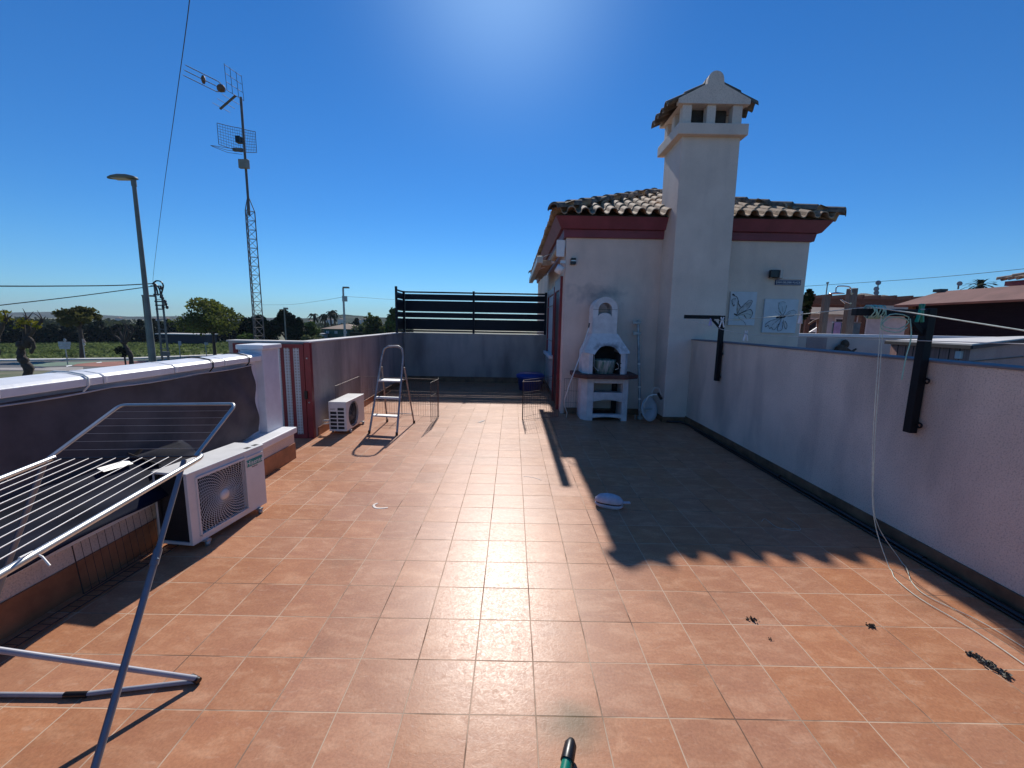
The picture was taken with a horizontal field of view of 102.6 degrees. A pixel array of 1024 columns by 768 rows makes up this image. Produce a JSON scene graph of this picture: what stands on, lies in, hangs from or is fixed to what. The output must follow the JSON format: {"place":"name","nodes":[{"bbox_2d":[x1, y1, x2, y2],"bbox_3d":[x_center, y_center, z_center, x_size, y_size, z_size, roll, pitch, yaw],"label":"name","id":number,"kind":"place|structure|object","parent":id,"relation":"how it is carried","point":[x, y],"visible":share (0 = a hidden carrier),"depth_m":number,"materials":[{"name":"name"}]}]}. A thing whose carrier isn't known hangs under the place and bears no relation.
{"place":"outdoors","nodes":[
{"label":"outdoors","id":0,"kind":"place"},
{"bbox_2d":[0,309,14,354],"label":"pollarded tree","id":1,"kind":"object","parent":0,"point":[4,318],"visible":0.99,"depth_m":27.62,"materials":[{"name":"green plant"}]},
{"bbox_2d":[0,367,82,370],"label":"pavement","id":2,"kind":"structure","parent":0,"point":[59,368],"depth_m":36.40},
{"bbox_2d":[0,358,181,370],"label":"road","id":3,"kind":"structure","parent":0,"point":[4,364],"depth_m":39.15,"materials":[{"name":"asphalt"}]},
{"bbox_2d":[112,346,126,364],"bbox_3d":[-37.201,-2.638,39.063,1.064,2.002,0.750,1,8,0],"label":"trailing shrub","id":4,"kind":"object","parent":3,"relation":"on","point":[121,350],"visible":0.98,"depth_m":38.90,"materials":[{"name":"green plant"}]},
{"bbox_2d":[109,320,138,363],"bbox_3d":[-36.873,-3.885,39.053,2.522,4.499,0.571,1,8,0],"label":"pollarded tree","id":5,"kind":"object","parent":3,"relation":"on","point":[123,340],"visible":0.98,"depth_m":38.91,"materials":[{"name":"brown plant"}]},
{"bbox_2d":[8,359,175,366],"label":"green path","id":6,"kind":"structure","parent":0,"point":[54,364],"depth_m":40.81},
{"bbox_2d":[58,338,70,364],"bbox_3d":[-43.218,-3.127,39.753,1.214,2.551,0.165,1,8,0],"label":"road sign","id":7,"kind":"object","parent":6,"relation":"on","point":[66,345],"visible":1,"depth_m":39.60,"materials":[{"name":"metal"}]},
{"bbox_2d":[73,361,148,366],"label":"red path","id":8,"kind":"structure","parent":0,"point":[115,363],"depth_m":41.28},
{"bbox_2d":[0,340,228,358],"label":"field","id":9,"kind":"structure","parent":0,"point":[201,353],"depth_m":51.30,"materials":[{"name":"plant"}]},
{"bbox_2d":[50,306,102,357],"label":"broadleaf tree","id":10,"kind":"object","parent":9,"relation":"on","point":[78,317],"visible":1,"depth_m":45.05,"materials":[{"name":"green plant"}]},
{"bbox_2d":[155,333,217,343],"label":"long shed","id":11,"kind":"structure","parent":9,"relation":"on","point":[186,338],"depth_m":73.74,"materials":[{"name":"white"}]},
{"bbox_2d":[2,312,303,320],"bbox_3d":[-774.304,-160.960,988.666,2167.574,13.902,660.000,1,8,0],"label":"hills","id":12,"kind":"structure","parent":0,"point":[33,315],"depth_m":884.85,"materials":[{"name":"plant"}]},
{"bbox_2d":[235,343,282,432],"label":"pier","id":13,"kind":"structure","parent":0,"point":[269,391],"depth_m":4.89,"materials":[{"name":"paint"}]},
{"bbox_2d":[0,317,536,377],"bbox_3d":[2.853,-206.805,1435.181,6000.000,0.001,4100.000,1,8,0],"label":"ground","id":14,"kind":"structure","parent":0,"point":[4,374],"depth_m":150.73,"materials":[{"name":"soil"}]},
{"bbox_2d":[9,308,45,375],"bbox_3d":[-35.442,-2.857,30.135,2.617,5.354,1.258,1,8,0],"label":"pollarded tree","id":15,"kind":"object","parent":14,"relation":"on","point":[23,359],"visible":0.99,"depth_m":30.18,"materials":[{"name":"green plant"}]},
{"bbox_2d":[0,354,220,360],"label":"kerb","id":16,"kind":"structure","parent":14,"relation":"on","point":[41,359],"depth_m":45.07,"materials":[{"name":"concrete"}]},
{"bbox_2d":[0,318,236,342],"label":"tree belt","id":17,"kind":"object","parent":14,"relation":"on","point":[97,331],"visible":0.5,"depth_m":72.21,"materials":[{"name":"green plant"}]},
{"bbox_2d":[107,174,156,361],"bbox_3d":[-8.671,-0.734,9.613,0.640,7.839,0.280,1,8,0],"label":"street lamp","id":18,"kind":"object","parent":14,"relation":"on","point":[147,307],"visible":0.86,"depth_m":9.29,"materials":[{"name":"metal"}]},
{"bbox_2d":[141,295,154,361],"bbox_3d":[-26.177,-3.269,29.896,0.978,6.314,0.240,1,8,0],"label":"street lamp","id":19,"kind":"object","parent":14,"relation":"on","point":[145,324],"visible":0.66,"depth_m":29.68,"materials":[{"name":"metal"}]},
{"bbox_2d":[150,280,169,360],"bbox_3d":[-25.355,-3.760,29.721,1.091,7.366,0.400,1,8,0],"label":"utility pole","id":20,"kind":"object","parent":14,"relation":"on","point":[154,285],"visible":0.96,"depth_m":29.59,"materials":[{"name":"metal"}]},
{"bbox_2d":[0,286,151,305],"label":"overhead cable","id":21,"kind":"object","parent":20,"relation":"attached to","point":[72,296],"visible":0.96,"depth_m":27.34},
{"bbox_2d":[0,283,152,286],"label":"overhead cable","id":22,"kind":"object","parent":20,"relation":"attached to","point":[69,285],"visible":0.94,"depth_m":25.15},
{"bbox_2d":[153,0,189,274],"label":"overhead cable","id":23,"kind":"object","parent":20,"relation":"attached to","point":[174,112],"visible":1,"depth_m":11.36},
{"bbox_2d":[167,297,245,354],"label":"broadleaf tree","id":24,"kind":"object","parent":14,"relation":"on","point":[214,316],"visible":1,"depth_m":50.06,"materials":[{"name":"green plant"}]},
{"bbox_2d":[0,316,413,334],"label":"distant scrub","id":25,"kind":"object","parent":14,"relation":"on","point":[107,322],"visible":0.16,"depth_m":145.92,"materials":[{"name":"plant"}]},
{"bbox_2d":[182,64,264,339],"bbox_3d":[-6.873,-2.136,10.272,1.605,10.495,0.655,1,8,0],"label":"antenna mast","id":26,"kind":"object","parent":14,"relation":"on","point":[244,163],"visible":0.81,"depth_m":9.77,"materials":[{"name":"metal"}]},
{"bbox_2d":[236,316,251,339],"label":"evergreen tree","id":27,"kind":"object","parent":14,"relation":"on","point":[242,329],"visible":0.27,"depth_m":55.07,"materials":[{"name":"green plant"}]},
{"bbox_2d":[236,332,257,339],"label":"shrub","id":28,"kind":"object","parent":14,"relation":"on","point":[246,336],"visible":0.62,"depth_m":45.68,"materials":[{"name":"green plant"}]},
{"bbox_2d":[244,314,280,339],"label":"evergreen tree","id":29,"kind":"object","parent":14,"relation":"on","point":[249,324],"visible":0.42,"depth_m":50.78,"materials":[{"name":"green plant"}]},
{"bbox_2d":[283,307,287,339],"bbox_3d":[-14.218,-2.063,26.006,0.258,5.490,0.240,1,8,0],"label":"street lamp","id":30,"kind":"object","parent":14,"relation":"on","point":[284,308],"visible":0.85,"depth_m":25.73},
{"bbox_2d":[265,309,310,340],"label":"evergreen tree","id":31,"kind":"object","parent":14,"relation":"on","point":[296,329],"visible":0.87,"depth_m":48.91,"materials":[{"name":"green plant"}]},
{"bbox_2d":[299,335,324,340],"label":"shrub","id":32,"kind":"object","parent":14,"relation":"on","point":[305,337],"visible":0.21,"depth_m":49.07,"materials":[{"name":"green plant"}]},
{"bbox_2d":[304,321,320,336],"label":"shrub","id":33,"kind":"object","parent":14,"relation":"on","point":[311,328],"visible":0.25,"depth_m":59.27,"materials":[{"name":"green plant"}]},
{"bbox_2d":[307,313,320,322],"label":"palm tree","id":34,"kind":"object","parent":14,"relation":"on","point":[314,316],"visible":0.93,"depth_m":93.41,"materials":[{"name":"green plant"}]},
{"bbox_2d":[317,314,329,327],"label":"palm tree","id":35,"kind":"object","parent":14,"relation":"on","point":[322,315],"visible":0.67,"depth_m":93.62,"materials":[{"name":"green plant"}]},
{"bbox_2d":[323,311,337,326],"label":"palm tree","id":36,"kind":"object","parent":14,"relation":"on","point":[331,314],"visible":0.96,"depth_m":90.64,"materials":[{"name":"green plant"}]},
{"bbox_2d":[329,310,339,325],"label":"palm tree","id":37,"kind":"object","parent":14,"relation":"on","point":[333,311],"visible":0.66,"depth_m":95.54,"materials":[{"name":"green plant"}]},
{"bbox_2d":[342,287,348,336],"bbox_3d":[-12.796,-3.802,31.746,0.567,7.306,0.370,1,8,0],"label":"street lamp","id":38,"kind":"object","parent":14,"relation":"on","point":[344,299],"visible":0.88,"depth_m":31.45,"materials":[{"name":"metal"}]},
{"bbox_2d":[352,317,359,325],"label":"shrub","id":39,"kind":"object","parent":14,"relation":"on","point":[356,322],"visible":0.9,"depth_m":118.37,"materials":[{"name":"green plant"}]},
{"bbox_2d":[350,322,365,331],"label":"broadleaf tree","id":40,"kind":"object","parent":14,"relation":"on","point":[360,327],"visible":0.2,"depth_m":76.42,"materials":[{"name":"green plant"}]},
{"bbox_2d":[362,312,385,334],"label":"broadleaf tree","id":41,"kind":"object","parent":14,"relation":"on","point":[374,325],"visible":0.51,"depth_m":68.18,"materials":[{"name":"green plant"}]},
{"bbox_2d":[384,307,398,332],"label":"broadleaf tree","id":42,"kind":"object","parent":14,"relation":"on","point":[390,323],"visible":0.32,"depth_m":58.61,"materials":[{"name":"green plant"}]},
{"bbox_2d":[528,70,846,421],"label":"stair house","id":43,"kind":"structure","parent":14,"relation":"on","point":[694,236],"depth_m":7.59,"materials":[{"name":"paint"}]},
{"bbox_2d":[529,240,564,282],"bbox_3d":[0.742,-2.798,9.709,0.515,0.430,3.970,1,8,0],"label":"awning","id":44,"kind":"object","parent":43,"relation":"attached to","point":[541,268],"visible":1,"depth_m":8.75,"materials":[{"name":"white paint"}]},
{"bbox_2d":[543,287,554,358],"bbox_3d":[0.947,-1.535,10.360,0.130,1.650,1.850,1,8,0],"label":"window","id":45,"kind":"structure","parent":43,"relation":"in","point":[550,305],"depth_m":10.44,"materials":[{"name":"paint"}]},
{"bbox_2d":[551,276,562,408],"bbox_3d":[0.971,-0.885,8.869,0.060,2.700,1.090,1,8,0],"label":"door","id":46,"kind":"structure","parent":43,"relation":"in","point":[559,282],"depth_m":8.71,"materials":[{"name":"red paint"}]},
{"bbox_2d":[555,260,565,274],"bbox_3d":[0.904,-2.205,7.756,0.206,0.267,0.166,3,9,11],"label":"spotlight","id":47,"kind":"object","parent":43,"relation":"attached to","point":[559,269],"visible":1,"depth_m":7.72,"materials":[{"name":"white paint"}]},
{"bbox_2d":[727,292,756,325],"bbox_3d":[4.407,-1.441,7.844,0.500,0.630,0.038,1,8,0],"label":"canvas picture","id":48,"kind":"object","parent":43,"relation":"attached to","point":[742,306],"visible":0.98,"depth_m":7.83},
{"bbox_2d":[769,270,783,279],"bbox_3d":[4.946,-2.057,7.702,0.225,0.180,0.139,1,8,0],"label":"floodlight","id":49,"kind":"object","parent":43,"relation":"attached to","point":[777,274],"visible":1,"depth_m":7.65,"materials":[{"name":"black plastic"}]},
{"bbox_2d":[761,299,798,332],"bbox_3d":[5.139,-1.301,7.863,0.640,0.635,0.038,1,8,0],"label":"canvas picture","id":50,"kind":"object","parent":43,"relation":"attached to","point":[780,308],"visible":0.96,"depth_m":7.85},
{"bbox_2d":[775,280,800,284],"bbox_3d":[5.238,-1.925,7.779,0.485,0.097,0.021,1,8,0],"label":"name plaque","id":51,"kind":"object","parent":43,"relation":"attached to","point":[787,282],"visible":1,"depth_m":7.77,"materials":[{"name":"blue ceramic"}]},
{"bbox_2d":[797,333,979,354],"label":"parapet wall","id":52,"kind":"structure","parent":14,"relation":"on","point":[867,343],"depth_m":9.94,"materials":[{"name":"white paint"}]},
{"bbox_2d":[834,339,856,351],"bbox_3d":[7.996,-0.852,9.884,0.535,0.442,0.196,1,8,0],"label":"wall ornament","id":53,"kind":"object","parent":52,"relation":"attached to","point":[844,345],"depth_m":9.82,"materials":[{"name":"brown plastic"}]},
{"bbox_2d":[884,336,1023,365],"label":"shed","id":54,"kind":"structure","parent":14,"relation":"on","point":[992,352],"depth_m":6.85,"materials":[{"name":"white weathered metal planks"},{"name":"light grey roofing sheet"}]},
{"bbox_2d":[894,285,1023,336],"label":"timber shed","id":55,"kind":"structure","parent":14,"relation":"on","point":[1001,306],"depth_m":11.61,"materials":[{"name":"brown wood"}]},
{"bbox_2d":[960,279,997,289],"bbox_3d":[33.303,-3.288,29.804,2.073,8.497,2.017,-3,9,-23],"label":"palm tree","id":56,"kind":"object","parent":14,"relation":"on","point":[980,284],"visible":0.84,"depth_m":29.07,"materials":[{"name":"green plant"}]},
{"bbox_2d":[996,272,1023,285],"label":"house","id":57,"kind":"structure","parent":14,"relation":"on","point":[1017,276],"depth_m":16.13,"materials":[{"name":"paint"}]},
{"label":"neighbour terrace","id":58,"kind":"structure","parent":14,"relation":"on","visible":0},
{"bbox_2d":[800,288,815,332],"bbox_3d":[8.434,-1.284,11.917,0.528,2.904,0.569,1,8,0],"label":"potted tree","id":59,"kind":"object","parent":58,"relation":"on","point":[808,299],"visible":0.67,"depth_m":11.67,"materials":[{"name":"green plant"}]},
{"bbox_2d":[808,318,819,333],"bbox_3d":[8.833,-1.422,11.907,0.525,0.986,0.070,1,8,0],"label":"deck chair","id":60,"kind":"object","parent":58,"relation":"on","point":[816,328],"visible":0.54,"depth_m":11.84,"materials":[{"name":"white paint"}]},
{"bbox_2d":[818,296,830,333],"bbox_3d":[8.283,-1.029,11.011,0.140,2.620,0.120,1,8,0],"label":"timber post","id":61,"kind":"object","parent":58,"relation":"on","point":[823,319],"visible":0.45,"depth_m":10.86,"materials":[{"name":"wood"}]},
{"bbox_2d":[828,285,857,333],"bbox_3d":[8.670,-1.139,10.892,0.818,2.886,0.349,0,8,-5],"label":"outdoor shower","id":62,"kind":"object","parent":58,"relation":"on","point":[850,301],"visible":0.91,"depth_m":10.84,"materials":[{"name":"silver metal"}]},
{"bbox_2d":[831,322,860,333],"bbox_3d":[11.770,-1.436,14.532,0.973,1.522,0.060,1,8,0],"label":"glass balustrade","id":63,"kind":"object","parent":58,"relation":"on","point":[856,327],"visible":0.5,"depth_m":14.44,"materials":[{"name":"glass"}]},
{"bbox_2d":[833,322,840,333],"bbox_3d":[11.419,-1.621,14.453,0.219,1.098,0.035,1,8,0],"label":"towel","id":64,"kind":"object","parent":63,"relation":"hanging from","point":[837,327],"visible":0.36,"depth_m":14.39,"materials":[{"name":"fabric"}]},
{"bbox_2d":[799,307,905,334],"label":"house","id":65,"kind":"structure","parent":58,"relation":"on","point":[872,327],"depth_m":20.74,"materials":[{"name":"white paint"}]},
{"bbox_2d":[809,318,817,333],"bbox_3d":[15.080,-2.294,20.813,0.652,2.104,0.070,1,8,0],"label":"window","id":66,"kind":"structure","parent":65,"relation":"in","point":[813,325],"depth_m":20.71,"materials":[{"name":"white glass"}]},
{"bbox_2d":[802,294,922,333],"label":"building","id":67,"kind":"structure","parent":58,"relation":"on","point":[863,301],"depth_m":15.64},
{"bbox_2d":[321,324,356,337],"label":"house","id":68,"kind":"structure","parent":0,"point":[336,331],"depth_m":77.50,"materials":[{"name":"ceramic"}]},
{"bbox_2d":[303,314,386,324],"bbox_3d":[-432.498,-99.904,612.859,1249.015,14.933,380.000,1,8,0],"label":"hills","id":69,"kind":"structure","parent":0,"point":[349,318],"depth_m":547.38,"materials":[{"name":"plant"}]},
{"bbox_2d":[349,332,364,335],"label":"garden wall","id":70,"kind":"structure","parent":0,"point":[356,333],"depth_m":73.53,"materials":[{"name":"white"}]},
{"bbox_2d":[0,381,1023,767],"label":"terrace floor","id":71,"kind":"structure","parent":0,"point":[474,595],"depth_m":2.39,"materials":[{"name":"tile"}]},
{"bbox_2d":[1,506,177,647],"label":"leaning mesh","id":72,"kind":"object","parent":71,"relation":"on","point":[98,578],"visible":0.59,"depth_m":2.67,"materials":[{"name":"metal"}]},
{"bbox_2d":[0,402,235,767],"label":"drying rack","id":73,"kind":"object","parent":71,"relation":"on","point":[124,667],"visible":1,"depth_m":1.74,"materials":[{"name":"metal"}]},
{"bbox_2d":[18,551,50,565],"bbox_3d":[-1.298,0.476,1.109,0.044,0.055,0.056,5,9,26],"label":"cable tie end","id":74,"kind":"object","parent":73,"relation":"hanging from","point":[42,557],"visible":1,"depth_m":1.12,"materials":[{"name":"white plastic"}]},
{"bbox_2d":[0,353,296,640],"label":"parapet","id":75,"kind":"structure","parent":71,"relation":"on","point":[34,591],"depth_m":2.76,"materials":[{"name":"paint"}]},
{"bbox_2d":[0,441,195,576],"bbox_3d":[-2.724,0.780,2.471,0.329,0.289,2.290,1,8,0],"label":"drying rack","id":76,"kind":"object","parent":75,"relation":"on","point":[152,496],"visible":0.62,"depth_m":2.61,"materials":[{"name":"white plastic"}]},
{"bbox_2d":[127,449,160,465],"bbox_3d":[-2.821,0.578,3.143,0.164,0.146,0.158,-1,9,-16],"label":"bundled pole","id":77,"kind":"object","parent":76,"relation":"on","point":[138,451],"visible":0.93,"depth_m":3.15,"materials":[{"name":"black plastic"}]},
{"bbox_2d":[0,353,259,501],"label":"shade cloth","id":78,"kind":"object","parent":75,"relation":"on","point":[34,430],"visible":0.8,"depth_m":3.07,"materials":[{"name":"black fabric"}]},
{"bbox_2d":[151,442,266,545],"bbox_3d":[-2.479,0.906,3.444,0.343,0.617,0.778,2,8,8],"label":"outdoor unit","id":79,"kind":"object","parent":71,"relation":"on","point":[220,488],"visible":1,"depth_m":3.31,"materials":[{"name":"metal"}]},
{"bbox_2d":[226,332,405,435],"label":"parapet wall","id":80,"kind":"structure","parent":71,"relation":"on","point":[337,361],"depth_m":7.47,"materials":[{"name":"paint"}]},
{"bbox_2d":[232,342,315,438],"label":"gate","id":81,"kind":"structure","parent":80,"relation":"attached to","point":[306,381],"depth_m":6.01,"materials":[{"name":"metal"}]},
{"bbox_2d":[323,393,364,432],"bbox_3d":[-2.739,0.472,6.715,0.429,0.511,0.771,1,8,0],"label":"outdoor unit","id":82,"kind":"object","parent":71,"relation":"on","point":[346,412],"visible":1,"depth_m":6.41,"materials":[{"name":"metal"}]},
{"bbox_2d":[335,376,438,420],"bbox_3d":[-2.110,0.304,7.145,1.527,0.707,1.206,1,8,0],"label":"wire pen","id":83,"kind":"object","parent":71,"relation":"on","point":[342,386],"visible":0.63,"depth_m":7.55,"materials":[{"name":"metal"}]},
{"bbox_2d":[368,345,414,434],"bbox_3d":[-1.984,0.063,6.702,0.532,1.367,0.849,2,8,6],"label":"step ladder","id":84,"kind":"object","parent":71,"relation":"on","point":[384,397],"visible":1,"depth_m":6.70,"materials":[{"name":"metal"}]},
{"bbox_2d":[404,332,545,383],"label":"parapet wall","id":85,"kind":"structure","parent":71,"relation":"on","point":[471,357],"depth_m":12.11,"materials":[{"name":"paint"}]},
{"bbox_2d":[395,286,546,334],"bbox_3d":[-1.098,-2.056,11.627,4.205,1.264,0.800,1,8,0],"label":"slatted screen","id":86,"kind":"object","parent":85,"relation":"on","point":[462,304],"visible":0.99,"depth_m":11.97,"materials":[{"name":"metal"}]},
{"bbox_2d":[516,372,544,390],"bbox_3d":[0.495,-0.077,11.005,0.780,0.460,0.780,1,8,0],"label":"storage tub","id":87,"kind":"object","parent":71,"relation":"on","point":[524,376],"visible":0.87,"depth_m":10.74,"materials":[{"name":"blue plastic"}]},
{"bbox_2d":[522,376,578,419],"bbox_3d":[0.668,0.241,7.914,1.296,0.707,0.566,-3,9,-24],"label":"wire pen","id":88,"kind":"object","parent":71,"relation":"on","point":[539,390],"visible":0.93,"depth_m":7.75,"materials":[{"name":"metal"}]},
{"bbox_2d":[560,737,575,767],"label":"broom pole","id":89,"kind":"object","parent":71,"relation":"on","point":[567,759],"visible":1,"depth_m":1.63,"materials":[{"name":"green plastic"}]},
{"bbox_2d":[564,323,589,416],"bbox_3d":[1.113,-0.202,7.418,0.395,1.792,0.438,6,10,29],"label":"metal rod","id":90,"kind":"object","parent":71,"relation":"on","point":[575,368],"visible":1,"depth_m":7.32,"materials":[{"name":"white metal"}]},
{"bbox_2d":[570,297,637,420],"bbox_3d":[1.704,-0.456,7.581,1.160,2.252,0.700,1,8,0],"label":"barbecue","id":91,"kind":"object","parent":71,"relation":"on","point":[603,340],"visible":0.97,"depth_m":7.47,"materials":[{"name":"concrete"}]},
{"bbox_2d":[594,356,618,373],"bbox_3d":[1.713,-0.379,7.582,0.461,0.348,0.440,1,8,0],"label":"bucket","id":92,"kind":"object","parent":91,"relation":"on","point":[604,366],"visible":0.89,"depth_m":7.43,"materials":[{"name":"white paint"}]},
{"bbox_2d":[595,493,629,509],"bbox_3d":[0.977,1.135,3.984,0.338,0.124,0.153,4,9,21],"label":"cushion pad","id":93,"kind":"object","parent":71,"relation":"on","point":[610,501],"visible":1,"depth_m":3.94,"materials":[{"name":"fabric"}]},
{"bbox_2d":[632,320,642,419],"bbox_3d":[2.374,-0.272,7.756,0.162,1.870,0.423,0,8,-7],"label":"antenna pole","id":94,"kind":"object","parent":71,"relation":"on","point":[638,334],"visible":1,"depth_m":7.75,"materials":[{"name":"metal"}]},
{"bbox_2d":[638,387,662,421],"bbox_3d":[2.487,0.363,7.427,0.398,0.634,0.289,1,8,0],"label":"satellite dish","id":95,"kind":"object","parent":71,"relation":"on","point":[648,409],"visible":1,"depth_m":7.46,"materials":[{"name":"paint"}]},
{"bbox_2d":[666,420,1023,624],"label":"water pipe","id":96,"kind":"object","parent":71,"relation":"on","point":[921,559],"visible":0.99,"depth_m":3.38,"materials":[{"name":"black plastic"}]},
{"bbox_2d":[685,339,1023,613],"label":"parapet wall","id":97,"kind":"structure","parent":71,"relation":"on","point":[948,492],"depth_m":3.45,"materials":[{"name":"paint"}]},
{"bbox_2d":[684,315,724,380],"bbox_3d":[2.909,-0.545,6.258,0.604,0.997,0.112,1,8,0],"label":"clothesline bracket","id":98,"kind":"object","parent":97,"relation":"attached to","point":[719,354],"visible":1,"depth_m":6.23,"materials":[{"name":"metal"}]},
{"bbox_2d":[690,319,1023,343],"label":"washing line","id":99,"kind":"object","parent":98,"relation":"attached to","point":[881,339],"visible":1,"depth_m":3.26,"materials":[{"name":"white fabric"}]},
{"bbox_2d":[714,306,1023,330],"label":"washing line","id":100,"kind":"object","parent":98,"relation":"attached to","point":[899,311],"visible":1,"depth_m":2.80,"materials":[{"name":"fabric"}]},
{"bbox_2d":[798,311,802,323],"bbox_3d":[2.861,-0.659,4.059,0.061,0.122,0.022,-4,10,-28],"label":"clothes peg","id":101,"kind":"object","parent":100,"relation":"attached to","point":[800,318],"visible":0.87,"depth_m":4.05,"materials":[{"name":"plastic"}]},
{"bbox_2d":[851,308,936,432],"bbox_3d":[2.902,-0.096,3.171,0.604,0.970,0.109,1,8,0],"label":"clothesline bracket","id":102,"kind":"object","parent":97,"relation":"attached to","point":[924,330],"visible":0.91,"depth_m":3.16,"materials":[{"name":"metal"}]},
{"bbox_2d":[915,304,925,321],"bbox_3d":[2.963,-0.514,2.968,0.066,0.133,0.023,-1,9,-11],"label":"clothes peg","id":103,"kind":"object","parent":102,"relation":"attached to","point":[921,311],"visible":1,"depth_m":2.96,"materials":[{"name":"green plastic"}]},
{"bbox_2d":[864,305,1023,664],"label":"rope","id":104,"kind":"object","parent":102,"relation":"hanging from","point":[885,315],"visible":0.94,"depth_m":3.09,"materials":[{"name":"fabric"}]},
{"bbox_2d":[965,650,1012,678],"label":"dried leaves","id":105,"kind":"object","parent":71,"relation":"on","point":[992,666],"visible":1,"depth_m":2.17,"materials":[{"name":"plant"}]},
{"bbox_2d":[0,0,1023,320],"label":"sky","id":106,"kind":"structure","parent":0,"point":[408,145],"materials":[{"name":"blue"}]},
{"bbox_2d":[873,280,880,294],"bbox_3d":[29.421,-7.635,33.057,0.597,1.391,0.327,1,8,0],"label":"satellite dish","id":107,"kind":"object","parent":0,"point":[876,289],"visible":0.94,"depth_m":32.98,"materials":[{"name":"metal"}]},
{"bbox_2d":[868,306,907,308],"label":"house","id":108,"kind":"structure","parent":0,"point":[890,307],"depth_m":27.49,"materials":[{"name":"paint"}]},
{"bbox_2d":[813,269,1019,285],"bbox_3d":[30.153,-8.232,32.493,2.090,0.164,15.258,-3,9,-23],"label":"overhead cable","id":109,"kind":"object","parent":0,"point":[923,278],"visible":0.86,"depth_m":30.91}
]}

